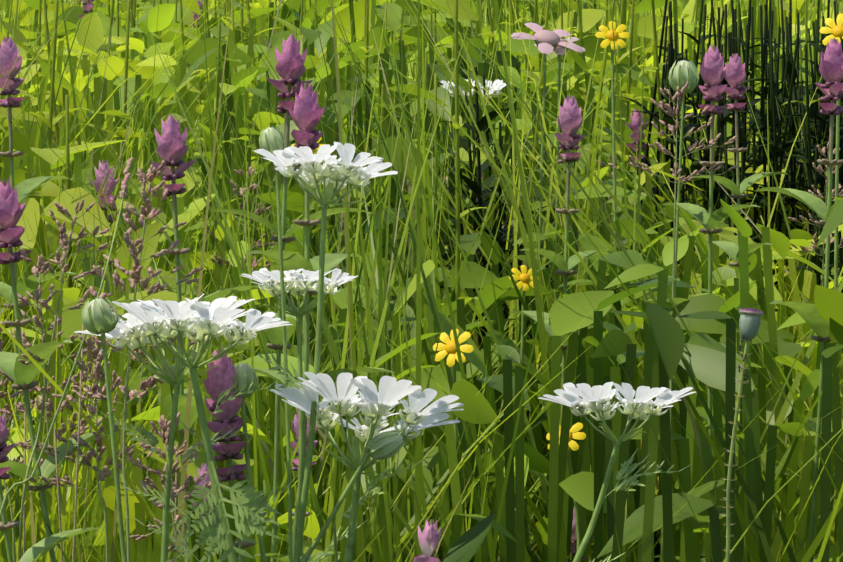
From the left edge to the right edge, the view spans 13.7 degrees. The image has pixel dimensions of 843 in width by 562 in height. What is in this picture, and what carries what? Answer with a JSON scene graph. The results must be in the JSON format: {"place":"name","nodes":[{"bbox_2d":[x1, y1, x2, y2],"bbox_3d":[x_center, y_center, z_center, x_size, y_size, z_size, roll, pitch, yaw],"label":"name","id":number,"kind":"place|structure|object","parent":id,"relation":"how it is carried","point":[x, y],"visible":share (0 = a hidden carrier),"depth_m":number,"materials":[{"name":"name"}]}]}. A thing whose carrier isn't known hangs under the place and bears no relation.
{"place":"outdoors","nodes":[
{"label":"outdoors","id":0,"kind":"place"},
{"bbox_2d":[0,0,842,561],"bbox_3d":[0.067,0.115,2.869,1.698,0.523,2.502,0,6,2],"label":"meadow grass","id":1,"kind":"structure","parent":0,"point":[534,541],"depth_m":2.18,"materials":[{"name":"green plant"}]},
{"bbox_2d":[0,0,842,217],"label":"meadow grass","id":2,"kind":"structure","parent":0,"point":[617,16],"depth_m":4.90,"materials":[{"name":"green plant"}]},
{"label":"meadow ground","id":3,"kind":"structure","parent":0,"visible":0},
{"bbox_2d":[311,267,345,373],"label":"dark meadow plants","id":4,"kind":"object","parent":3,"relation":"on","point":[331,320],"depth_m":2.57,"materials":[{"name":"green plant"}]},
{"bbox_2d":[75,60,698,561],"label":"white flowers","id":5,"kind":"object","parent":3,"relation":"on","point":[163,322],"visible":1,"depth_m":1.38,"materials":[{"name":"white plant"}]},
{"bbox_2d":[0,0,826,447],"bbox_3d":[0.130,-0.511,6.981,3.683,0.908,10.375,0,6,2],"label":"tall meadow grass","id":6,"kind":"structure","parent":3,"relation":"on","point":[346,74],"depth_m":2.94,"materials":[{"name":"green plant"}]},
{"bbox_2d":[0,0,838,548],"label":"leafy meadow stalks","id":7,"kind":"object","parent":3,"relation":"on","point":[52,114],"visible":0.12,"depth_m":3.12,"materials":[{"name":"green plant"}]},
{"bbox_2d":[0,0,842,561],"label":"meadow leaves","id":8,"kind":"object","parent":3,"relation":"on","point":[714,358],"visible":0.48,"depth_m":2.23,"materials":[{"name":"green plant"}]},
{"bbox_2d":[0,0,842,561],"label":"purple wildflowers","id":9,"kind":"object","parent":3,"relation":"on","point":[304,110],"visible":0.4,"depth_m":1.76,"materials":[{"name":"plant"}]},
{"bbox_2d":[0,81,842,561],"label":"grass panicles","id":10,"kind":"object","parent":3,"relation":"on","point":[98,375],"visible":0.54,"depth_m":1.60,"materials":[{"name":"plant"}]},
{"bbox_2d":[0,0,842,210],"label":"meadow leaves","id":11,"kind":"object","parent":3,"relation":"on","point":[594,15],"visible":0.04,"depth_m":4.52,"materials":[{"name":"green plant"}]},
{"bbox_2d":[439,67,553,439],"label":"dark meadow plants","id":12,"kind":"object","parent":3,"relation":"on","point":[478,188],"visible":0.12,"depth_m":2.72,"materials":[{"name":"green plant"}]},
{"bbox_2d":[440,22,585,547],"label":"flowers","id":13,"kind":"object","parent":3,"relation":"on","point":[547,42],"visible":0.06,"depth_m":2.68,"materials":[{"name":"plant"}]},
{"bbox_2d":[187,14,842,561],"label":"yellow flowers","id":14,"kind":"object","parent":3,"relation":"on","point":[525,278],"visible":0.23,"depth_m":2.17,"materials":[{"name":"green plant"}]},
{"bbox_2d":[654,531,704,561],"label":"dark meadow plants","id":15,"kind":"object","parent":3,"relation":"on","point":[657,549],"depth_m":2.39,"materials":[{"name":"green plant"}]},
{"bbox_2d":[617,0,842,311],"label":"reeds","id":16,"kind":"object","parent":3,"relation":"on","point":[795,90],"visible":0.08,"depth_m":3.09,"materials":[{"name":"green plant"}]},
{"bbox_2d":[721,308,763,561],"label":"poppy seed pod","id":17,"kind":"object","parent":3,"relation":"on","point":[749,322],"visible":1,"depth_m":1.40,"materials":[{"name":"green plant"}]},
{"bbox_2d":[785,175,842,411],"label":"dark meadow plants","id":18,"kind":"object","parent":3,"relation":"on","point":[816,259],"visible":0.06,"depth_m":2.69,"materials":[{"name":"green plant"}]}
]}

